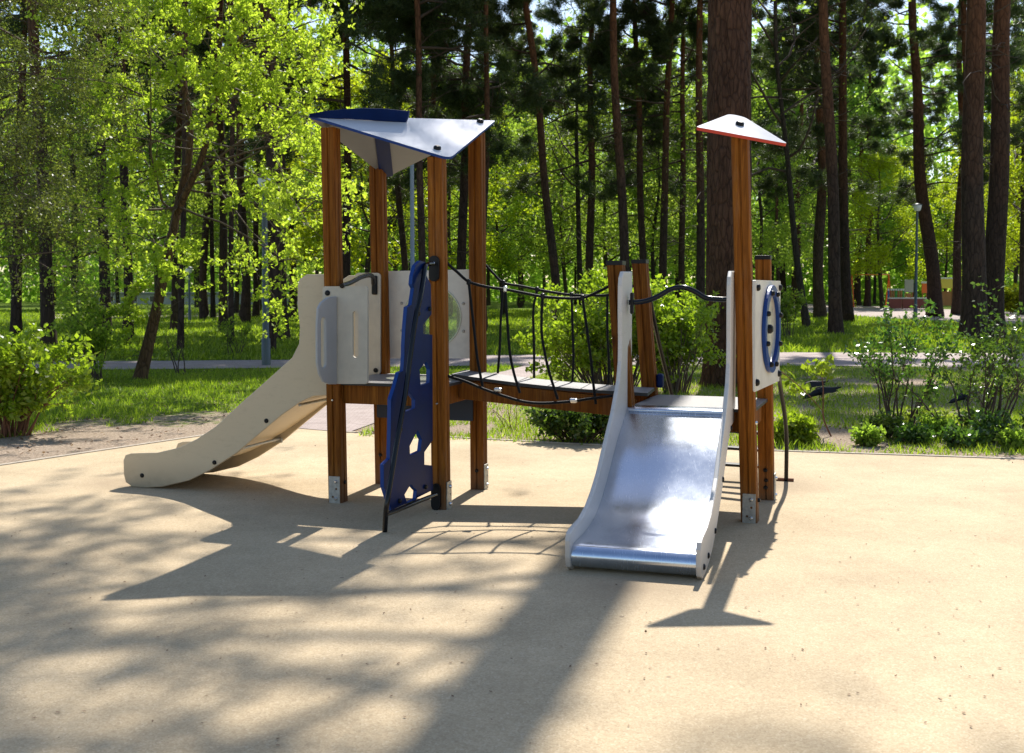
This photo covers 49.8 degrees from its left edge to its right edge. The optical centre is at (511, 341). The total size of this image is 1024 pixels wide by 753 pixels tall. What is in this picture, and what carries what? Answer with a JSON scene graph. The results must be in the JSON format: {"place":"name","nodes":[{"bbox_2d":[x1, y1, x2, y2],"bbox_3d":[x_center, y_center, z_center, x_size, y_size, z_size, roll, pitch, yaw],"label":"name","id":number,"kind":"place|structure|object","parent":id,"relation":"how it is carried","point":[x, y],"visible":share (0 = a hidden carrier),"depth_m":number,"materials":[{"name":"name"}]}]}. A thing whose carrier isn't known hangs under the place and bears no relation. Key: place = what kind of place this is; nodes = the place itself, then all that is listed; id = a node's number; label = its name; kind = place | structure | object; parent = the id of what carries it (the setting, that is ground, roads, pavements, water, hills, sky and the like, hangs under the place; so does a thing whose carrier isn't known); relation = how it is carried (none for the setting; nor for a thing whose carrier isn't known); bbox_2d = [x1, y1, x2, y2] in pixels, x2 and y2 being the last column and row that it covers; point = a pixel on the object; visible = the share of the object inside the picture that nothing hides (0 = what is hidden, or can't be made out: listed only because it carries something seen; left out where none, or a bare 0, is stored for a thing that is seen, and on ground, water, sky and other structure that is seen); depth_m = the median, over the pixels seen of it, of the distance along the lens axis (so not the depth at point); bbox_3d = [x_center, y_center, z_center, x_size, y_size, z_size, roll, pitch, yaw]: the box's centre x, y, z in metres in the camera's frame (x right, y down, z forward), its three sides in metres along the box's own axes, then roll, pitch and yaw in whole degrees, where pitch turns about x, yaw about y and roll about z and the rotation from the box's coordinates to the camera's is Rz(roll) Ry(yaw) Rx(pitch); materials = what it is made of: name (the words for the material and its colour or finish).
{"place":"outdoors","nodes":[
{"label":"outdoors","id":0,"kind":"place"},
{"bbox_2d":[300,365,550,431],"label":"path","id":1,"kind":"structure","parent":0,"point":[358,416],"depth_m":12.51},
{"bbox_2d":[0,428,1023,752],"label":"playground surface","id":2,"kind":"object","parent":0,"point":[104,562],"visible":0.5,"depth_m":4.88,"materials":[{"name":"rubber"}]},
{"bbox_2d":[124,108,793,578],"bbox_3d":[-0.562,-0.230,7.434,4.673,2.659,3.115,1,3,17],"label":"playground structure","id":3,"kind":"object","parent":2,"relation":"on","point":[654,500],"visible":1,"depth_m":7.21,"materials":[{"name":"brown wood"}]},
{"bbox_2d":[0,292,1023,463],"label":"ground","id":4,"kind":"structure","parent":0,"point":[80,434],"depth_m":12.11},
{"bbox_2d":[0,9,94,284],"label":"broadleaf tree","id":5,"kind":"object","parent":4,"relation":"on","point":[2,226],"visible":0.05,"depth_m":59.39,"materials":[{"name":"green plant"}]},
{"bbox_2d":[0,322,102,437],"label":"leafy shrub","id":6,"kind":"object","parent":4,"relation":"on","point":[26,391],"visible":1,"depth_m":10.72,"materials":[{"name":"green plant"}]},
{"bbox_2d":[1,0,106,345],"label":"pine tree","id":7,"kind":"object","parent":4,"relation":"on","point":[47,314],"visible":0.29,"depth_m":27.23,"materials":[{"name":"brown plant"}]},
{"bbox_2d":[50,257,129,363],"bbox_3d":[-8.294,-0.585,21.019,1.590,2.051,1.427,2,4,39],"label":"thin shrub","id":8,"kind":"object","parent":4,"relation":"on","point":[65,311],"visible":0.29,"depth_m":20.98,"materials":[{"name":"green plant"}]},
{"bbox_2d":[48,277,134,381],"bbox_3d":[-6.526,-0.196,17.152,1.132,1.650,1.681,-2,3,-33],"label":"thin shrub","id":9,"kind":"object","parent":4,"relation":"on","point":[101,341],"visible":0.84,"depth_m":16.90,"materials":[{"name":"green plant"}]},
{"bbox_2d":[0,0,183,317],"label":"budding tree","id":10,"kind":"object","parent":4,"relation":"on","point":[42,203],"visible":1,"depth_m":13.00,"materials":[{"name":"green plant"}]},
{"bbox_2d":[0,0,193,338],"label":"pine tree","id":11,"kind":"object","parent":4,"relation":"on","point":[16,314],"visible":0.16,"depth_m":30.65,"materials":[{"name":"green plant"}]},
{"bbox_2d":[0,0,209,343],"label":"pine tree","id":12,"kind":"object","parent":4,"relation":"on","point":[124,173],"visible":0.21,"depth_m":28.53,"materials":[{"name":"brown plant"}]},
{"bbox_2d":[23,95,208,304],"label":"broadleaf tree","id":13,"kind":"object","parent":4,"relation":"on","point":[117,255],"visible":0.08,"depth_m":76.89,"materials":[{"name":"green plant"}]},
{"bbox_2d":[0,0,238,334],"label":"broadleaf tree","id":14,"kind":"object","parent":4,"relation":"on","point":[143,188],"visible":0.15,"depth_m":34.02,"materials":[{"name":"green plant"}]},
{"bbox_2d":[50,0,205,333],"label":"pine tree","id":15,"kind":"object","parent":4,"relation":"on","point":[104,289],"visible":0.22,"depth_m":26.88,"materials":[{"name":"brown plant"}]},
{"bbox_2d":[41,0,247,317],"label":"broadleaf tree","id":16,"kind":"object","parent":4,"relation":"on","point":[147,114],"visible":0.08,"depth_m":53.28,"materials":[{"name":"green plant"}]},
{"bbox_2d":[93,1,261,349],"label":"pine tree","id":17,"kind":"object","parent":4,"relation":"on","point":[180,325],"visible":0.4,"depth_m":25.92,"materials":[{"name":"brown plant"}]},
{"bbox_2d":[137,8,228,330],"bbox_3d":[-10.977,-11.958,37.140,6.713,23.666,6.208,0,3,0],"label":"pine tree","id":18,"kind":"object","parent":4,"relation":"on","point":[174,291],"visible":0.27,"depth_m":37.37,"materials":[{"name":"brown plant"}]},
{"bbox_2d":[107,59,260,306],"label":"broadleaf tree","id":19,"kind":"object","parent":4,"relation":"on","point":[196,278],"visible":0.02,"depth_m":82.30,"materials":[{"name":"green plant"}]},
{"bbox_2d":[0,0,368,378],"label":"maple tree","id":20,"kind":"object","parent":4,"relation":"on","point":[220,86],"visible":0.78,"depth_m":16.43,"materials":[{"name":"green plant"}]},
{"bbox_2d":[137,0,260,318],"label":"pine tree","id":21,"kind":"object","parent":4,"relation":"on","point":[203,302],"visible":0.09,"depth_m":51.67,"materials":[{"name":"green plant"}]},
{"bbox_2d":[179,106,260,317],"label":"pine tree","id":22,"kind":"object","parent":4,"relation":"on","point":[212,288],"visible":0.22,"depth_m":51.88,"materials":[{"name":"brown plant"}]},
{"bbox_2d":[191,0,257,331],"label":"pine tree","id":23,"kind":"object","parent":4,"relation":"on","point":[223,246],"visible":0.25,"depth_m":36.69,"materials":[{"name":"brown plant"}]},
{"bbox_2d":[142,0,325,343],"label":"pine tree","id":24,"kind":"object","parent":4,"relation":"on","point":[231,247],"visible":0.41,"depth_m":28.40,"materials":[{"name":"brown plant"}]},
{"bbox_2d":[216,317,255,355],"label":"thin shrub","id":25,"kind":"object","parent":4,"relation":"on","point":[227,331],"visible":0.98,"depth_m":23.66,"materials":[{"name":"green plant"}]},
{"bbox_2d":[165,80,311,312],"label":"broadleaf tree","id":26,"kind":"object","parent":4,"relation":"on","point":[236,294],"visible":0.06,"depth_m":62.59,"materials":[{"name":"green plant"}]},
{"bbox_2d":[188,0,316,322],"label":"pine tree","id":27,"kind":"object","parent":4,"relation":"on","point":[245,303],"visible":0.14,"depth_m":45.94,"materials":[{"name":"green plant"}]},
{"bbox_2d":[258,175,270,364],"bbox_3d":[-4.622,-1.314,20.653,0.299,3.635,0.299,0,3,0],"label":"street lamp","id":28,"kind":"object","parent":4,"relation":"on","point":[266,350],"visible":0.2,"depth_m":20.64,"materials":[{"name":"grey"}]},
{"bbox_2d":[157,0,377,351],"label":"pine tree","id":29,"kind":"object","parent":4,"relation":"on","point":[357,37],"visible":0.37,"depth_m":24.67,"materials":[{"name":"brown plant"}]},
{"bbox_2d":[242,4,308,317],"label":"pine tree","id":30,"kind":"object","parent":4,"relation":"on","point":[256,309],"visible":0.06,"depth_m":54.68,"materials":[{"name":"brown plant"}]},
{"bbox_2d":[224,0,337,339],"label":"pine tree","id":31,"kind":"object","parent":4,"relation":"on","point":[281,247],"visible":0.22,"depth_m":30.92,"materials":[{"name":"brown plant"}]},
{"bbox_2d":[208,0,369,317],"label":"pine tree","id":32,"kind":"object","parent":4,"relation":"on","point":[292,227],"visible":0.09,"depth_m":52.85,"materials":[{"name":"green plant"}]},
{"bbox_2d":[227,20,408,273],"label":"broadleaf tree","id":33,"kind":"object","parent":4,"relation":"on","point":[316,166],"visible":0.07,"depth_m":62.23,"materials":[{"name":"green plant"}]},
{"bbox_2d":[235,0,428,278],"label":"pine tree","id":34,"kind":"object","parent":4,"relation":"on","point":[384,10],"visible":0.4,"depth_m":33.25,"materials":[{"name":"green plant"}]},
{"bbox_2d":[245,45,457,274],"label":"broadleaf tree","id":35,"kind":"object","parent":4,"relation":"on","point":[308,244],"visible":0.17,"depth_m":51.12,"materials":[{"name":"green plant"}]},
{"bbox_2d":[293,104,490,273],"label":"broadleaf tree","id":36,"kind":"object","parent":4,"relation":"on","point":[394,225],"visible":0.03,"depth_m":65.17,"materials":[{"name":"green plant"}]},
{"bbox_2d":[330,0,463,270],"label":"pine tree","id":37,"kind":"object","parent":4,"relation":"on","point":[398,196],"visible":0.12,"depth_m":45.86,"materials":[{"name":"green plant"}]},
{"bbox_2d":[361,0,525,260],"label":"pine tree","id":38,"kind":"object","parent":4,"relation":"on","point":[452,107],"visible":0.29,"depth_m":40.49,"materials":[{"name":"green plant"}]},
{"bbox_2d":[355,0,533,328],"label":"pine tree","id":39,"kind":"object","parent":4,"relation":"on","point":[462,237],"visible":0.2,"depth_m":37.23,"materials":[{"name":"green plant"}]},
{"bbox_2d":[343,0,546,333],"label":"pine tree","id":40,"kind":"object","parent":4,"relation":"on","point":[462,10],"visible":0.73,"depth_m":32.41,"materials":[{"name":"green plant"}]},
{"bbox_2d":[374,0,553,330],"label":"pine tree","id":41,"kind":"object","parent":4,"relation":"on","point":[487,95],"visible":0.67,"depth_m":34.06,"materials":[{"name":"green plant"}]},
{"bbox_2d":[387,98,556,316],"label":"broadleaf tree","id":42,"kind":"object","parent":4,"relation":"on","point":[493,260],"visible":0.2,"depth_m":55.90,"materials":[{"name":"green plant"}]},
{"bbox_2d":[425,105,567,314],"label":"broadleaf tree","id":43,"kind":"object","parent":4,"relation":"on","point":[501,275],"visible":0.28,"depth_m":58.65,"materials":[{"name":"green plant"}]},
{"bbox_2d":[0,362,1023,455],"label":"grass","id":44,"kind":"structure","parent":4,"relation":"on","point":[180,386],"depth_m":14.07,"materials":[{"name":"plant"}]},
{"bbox_2d":[0,0,1023,302],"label":"distant wood","id":45,"kind":"object","parent":4,"relation":"on","point":[896,280],"visible":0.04,"depth_m":115.09,"materials":[{"name":"green plant"}]},
{"bbox_2d":[456,0,608,324],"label":"pine tree","id":46,"kind":"object","parent":4,"relation":"on","point":[567,66],"visible":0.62,"depth_m":41.27,"materials":[{"name":"green plant"}]},
{"bbox_2d":[450,63,635,306],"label":"broadleaf tree","id":47,"kind":"object","parent":4,"relation":"on","point":[574,242],"visible":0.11,"depth_m":75.44,"materials":[{"name":"green plant"}]},
{"bbox_2d":[486,59,636,309],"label":"broadleaf tree","id":48,"kind":"object","parent":4,"relation":"on","point":[557,174],"visible":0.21,"depth_m":67.29,"materials":[{"name":"green plant"}]},
{"bbox_2d":[523,407,609,444],"bbox_3d":[0.634,0.675,10.534,0.988,0.578,0.873,2,3,31],"label":"shrub","id":49,"kind":"object","parent":4,"relation":"on","point":[579,426],"visible":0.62,"depth_m":10.32,"materials":[{"name":"green plant"}]},
{"bbox_2d":[484,0,677,314],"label":"pine tree","id":50,"kind":"object","parent":4,"relation":"on","point":[578,241],"visible":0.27,"depth_m":53.32,"materials":[{"name":"plant"}]},
{"bbox_2d":[496,0,687,314],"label":"pine tree","id":51,"kind":"object","parent":4,"relation":"on","point":[552,15],"visible":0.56,"depth_m":46.98,"materials":[{"name":"green plant"}]},
{"bbox_2d":[489,35,704,277],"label":"broadleaf tree","id":52,"kind":"object","parent":4,"relation":"on","point":[559,209],"visible":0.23,"depth_m":60.95,"materials":[{"name":"green plant"}]},
{"bbox_2d":[510,259,695,386],"bbox_3d":[1.229,-0.209,15.225,2.557,1.868,2.044,0,3,0],"label":"leafy shrub","id":53,"kind":"object","parent":4,"relation":"on","point":[558,340],"visible":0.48,"depth_m":14.84,"materials":[{"name":"green plant"}]},
{"bbox_2d":[549,0,696,258],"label":"pine tree","id":54,"kind":"object","parent":4,"relation":"on","point":[592,59],"visible":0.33,"depth_m":45.81,"materials":[{"name":"green plant"}]},
{"bbox_2d":[561,0,687,271],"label":"pine tree","id":55,"kind":"object","parent":4,"relation":"on","point":[622,198],"visible":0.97,"depth_m":38.61,"materials":[{"name":"brown plant"}]},
{"bbox_2d":[569,86,706,301],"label":"broadleaf tree","id":56,"kind":"object","parent":4,"relation":"on","point":[654,233],"visible":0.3,"depth_m":56.79,"materials":[{"name":"green plant"}]},
{"bbox_2d":[574,0,707,313],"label":"pine tree","id":57,"kind":"object","parent":4,"relation":"on","point":[661,39],"visible":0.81,"depth_m":43.95,"materials":[{"name":"green plant"}]},
{"bbox_2d":[592,274,736,394],"bbox_3d":[2.133,-0.093,15.036,1.804,1.651,1.546,-2,4,-41],"label":"leafy shrub","id":58,"kind":"object","parent":4,"relation":"on","point":[688,332],"visible":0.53,"depth_m":15.00,"materials":[{"name":"green plant"}]},
{"bbox_2d":[640,0,707,260],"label":"pine tree","id":59,"kind":"object","parent":4,"relation":"on","point":[691,77],"visible":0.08,"depth_m":62.54,"materials":[{"name":"green plant"}]},
{"bbox_2d":[347,431,1023,459],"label":"kerb","id":60,"kind":"structure","parent":4,"relation":"on","point":[774,450],"depth_m":9.67,"materials":[{"name":"concrete"}]},
{"bbox_2d":[595,0,786,310],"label":"pine tree","id":61,"kind":"object","parent":4,"relation":"on","point":[691,28],"visible":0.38,"depth_m":46.85,"materials":[{"name":"green plant"}]},
{"bbox_2d":[662,0,760,324],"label":"pine tree","id":62,"kind":"object","parent":4,"relation":"on","point":[700,264],"visible":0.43,"depth_m":42.77,"materials":[{"name":"brown plant"}]},
{"bbox_2d":[632,79,811,271],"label":"broadleaf tree","id":63,"kind":"object","parent":4,"relation":"on","point":[692,166],"visible":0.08,"depth_m":73.84,"materials":[{"name":"green plant"}]},
{"bbox_2d":[698,0,751,388],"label":"old pine tree","id":64,"kind":"object","parent":4,"relation":"on","point":[729,48],"visible":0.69,"depth_m":15.98,"materials":[{"name":"brown plant"}]},
{"bbox_2d":[678,70,860,280],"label":"broadleaf tree","id":65,"kind":"object","parent":4,"relation":"on","point":[771,221],"visible":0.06,"depth_m":89.57,"materials":[{"name":"green plant"}]},
{"bbox_2d":[685,78,857,277],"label":"broadleaf tree","id":66,"kind":"object","parent":4,"relation":"on","point":[804,212],"visible":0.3,"depth_m":63.68,"materials":[{"name":"green plant"}]},
{"bbox_2d":[626,0,922,326],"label":"broadleaf tree","id":67,"kind":"object","parent":4,"relation":"on","point":[805,318],"visible":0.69,"depth_m":39.95,"materials":[{"name":"green plant"}]},
{"bbox_2d":[780,285,808,336],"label":"thin shrub","id":68,"kind":"object","parent":4,"relation":"on","point":[788,305],"visible":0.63,"depth_m":31.65,"materials":[{"name":"green plant"}]},
{"bbox_2d":[752,0,837,308],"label":"pine tree","id":69,"kind":"object","parent":4,"relation":"on","point":[791,115],"visible":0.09,"depth_m":71.70,"materials":[{"name":"green plant"}]},
{"bbox_2d":[774,410,821,445],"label":"shrub","id":70,"kind":"object","parent":4,"relation":"on","point":[803,429],"visible":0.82,"depth_m":10.15,"materials":[{"name":"green plant"}]},
{"bbox_2d":[776,354,834,435],"bbox_3d":[2.850,0.538,10.728,0.672,0.859,0.479,0,3,0],"label":"sapling","id":71,"kind":"object","parent":4,"relation":"on","point":[818,369],"visible":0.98,"depth_m":10.77,"materials":[{"name":"plant"}]},
{"bbox_2d":[751,0,883,317],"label":"pine tree","id":72,"kind":"object","parent":4,"relation":"on","point":[819,303],"visible":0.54,"depth_m":52.74,"materials":[{"name":"green plant"}]},
{"bbox_2d":[753,56,903,262],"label":"broadleaf tree","id":73,"kind":"object","parent":4,"relation":"on","point":[864,106],"visible":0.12,"depth_m":86.01,"materials":[{"name":"green plant"}]},
{"bbox_2d":[751,0,912,321],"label":"pine tree","id":74,"kind":"object","parent":4,"relation":"on","point":[811,34],"visible":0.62,"depth_m":46.80,"materials":[{"name":"brown plant"}]},
{"bbox_2d":[763,0,917,333],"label":"pine tree","id":75,"kind":"object","parent":4,"relation":"on","point":[835,320],"visible":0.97,"depth_m":34.68,"materials":[{"name":"brown plant"}]},
{"bbox_2d":[836,25,894,305],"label":"pine tree","id":76,"kind":"object","parent":4,"relation":"on","point":[857,293],"visible":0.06,"depth_m":91.96,"materials":[{"name":"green plant"}]},
{"bbox_2d":[848,420,886,447],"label":"shrub","id":77,"kind":"object","parent":4,"relation":"on","point":[869,435],"visible":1,"depth_m":10.10,"materials":[{"name":"green plant"}]},
{"bbox_2d":[836,16,912,305],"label":"pine tree","id":78,"kind":"object","parent":4,"relation":"on","point":[898,95],"visible":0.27,"depth_m":86.78,"materials":[{"name":"green plant"}]},
{"bbox_2d":[806,140,952,303],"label":"broadleaf tree","id":79,"kind":"object","parent":4,"relation":"on","point":[898,256],"visible":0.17,"depth_m":99.28,"materials":[{"name":"green plant"}]},
{"bbox_2d":[857,408,906,439],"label":"shrub","id":80,"kind":"object","parent":4,"relation":"on","point":[888,423],"visible":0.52,"depth_m":10.52,"materials":[{"name":"green plant"}]},
{"bbox_2d":[824,140,954,307],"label":"broadleaf tree","id":81,"kind":"object","parent":4,"relation":"on","point":[876,165],"visible":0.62,"depth_m":79.85,"materials":[{"name":"green plant"}]},
{"bbox_2d":[843,298,977,424],"bbox_3d":[4.061,0.240,11.141,1.275,1.360,0.922,0,3,0],"label":"leafy shrub","id":82,"kind":"object","parent":4,"relation":"on","point":[884,368],"visible":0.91,"depth_m":11.16,"materials":[{"name":"green plant"}]},
{"bbox_2d":[892,417,934,445],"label":"shrub","id":83,"kind":"object","parent":4,"relation":"on","point":[910,432],"visible":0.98,"depth_m":10.26,"materials":[{"name":"green plant"}]},
{"bbox_2d":[851,0,990,316],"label":"pine tree","id":84,"kind":"object","parent":4,"relation":"on","point":[915,110],"visible":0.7,"depth_m":56.01,"materials":[{"name":"green plant"}]},
{"bbox_2d":[888,174,985,290],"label":"broadleaf tree","id":85,"kind":"object","parent":4,"relation":"on","point":[938,235],"visible":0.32,"depth_m":91.61,"materials":[{"name":"green plant"}]},
{"bbox_2d":[857,278,1023,434],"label":"leafy shrub","id":86,"kind":"object","parent":4,"relation":"on","point":[1000,365],"visible":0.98,"depth_m":10.73,"materials":[{"name":"green plant"}]},
{"bbox_2d":[882,0,1023,260],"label":"pine tree","id":87,"kind":"object","parent":4,"relation":"on","point":[1014,12],"visible":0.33,"depth_m":40.32,"materials":[{"name":"green plant"}]},
{"bbox_2d":[905,0,1010,337],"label":"pine tree","id":88,"kind":"object","parent":4,"relation":"on","point":[997,216],"visible":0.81,"depth_m":31.89,"materials":[{"name":"brown plant"}]},
{"bbox_2d":[901,0,1022,314],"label":"pine tree","id":89,"kind":"object","parent":4,"relation":"on","point":[956,288],"visible":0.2,"depth_m":59.44,"materials":[{"name":"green plant"}]},
{"bbox_2d":[936,419,997,447],"bbox_3d":[4.147,0.871,10.064,0.490,0.303,0.392,2,3,36],"label":"shrub","id":90,"kind":"object","parent":4,"relation":"on","point":[952,434],"visible":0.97,"depth_m":10.03,"materials":[{"name":"green plant"}]},
{"bbox_2d":[926,0,1023,314],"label":"broadleaf tree","id":91,"kind":"object","parent":4,"relation":"on","point":[1021,266],"visible":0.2,"depth_m":59.29,"materials":[{"name":"green plant"}]},
{"bbox_2d":[943,111,1020,290],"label":"broadleaf tree","id":92,"kind":"object","parent":4,"relation":"on","point":[1016,268],"visible":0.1,"depth_m":69.65,"materials":[{"name":"green plant"}]},
{"bbox_2d":[942,66,1023,270],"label":"broadleaf tree","id":93,"kind":"object","parent":4,"relation":"on","point":[1014,234],"visible":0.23,"depth_m":59.33,"materials":[{"name":"green plant"}]},
{"bbox_2d":[958,0,1023,340],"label":"pine tree","id":94,"kind":"object","parent":4,"relation":"on","point":[973,229],"visible":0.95,"depth_m":30.35,"materials":[{"name":"brown plant"}]},
{"bbox_2d":[968,407,1019,442],"bbox_3d":[4.538,0.796,10.352,0.494,0.381,0.495,2,3,30],"label":"shrub","id":95,"kind":"object","parent":4,"relation":"on","point":[984,421],"visible":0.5,"depth_m":10.32,"materials":[{"name":"green plant"}]},
{"bbox_2d":[983,36,1023,255],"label":"pine tree","id":96,"kind":"object","parent":4,"relation":"on","point":[1014,141],"visible":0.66,"depth_m":48.11,"materials":[{"name":"green plant"}]},
{"bbox_2d":[994,421,1023,450],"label":"shrub","id":97,"kind":"object","parent":4,"relation":"on","point":[1013,437],"visible":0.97,"depth_m":9.88,"materials":[{"name":"green plant"}]},
{"bbox_2d":[0,307,1023,360],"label":"grass","id":98,"kind":"structure","parent":0,"point":[283,345],"depth_m":32.12,"materials":[{"name":"plant"}]},
{"bbox_2d":[0,0,1023,291],"label":"sky","id":99,"kind":"structure","parent":0,"point":[546,33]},
{"bbox_2d":[1,367,1023,453],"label":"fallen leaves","id":100,"kind":"object","parent":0,"point":[372,427],"visible":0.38,"depth_m":12.25,"materials":[{"name":"brown plant"}]},
{"bbox_2d":[25,352,1023,369],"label":"path","id":101,"kind":"structure","parent":0,"point":[801,358],"depth_m":21.68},
{"bbox_2d":[783,303,1023,322],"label":"path","id":102,"kind":"structure","parent":0,"point":[870,311],"depth_m":65.55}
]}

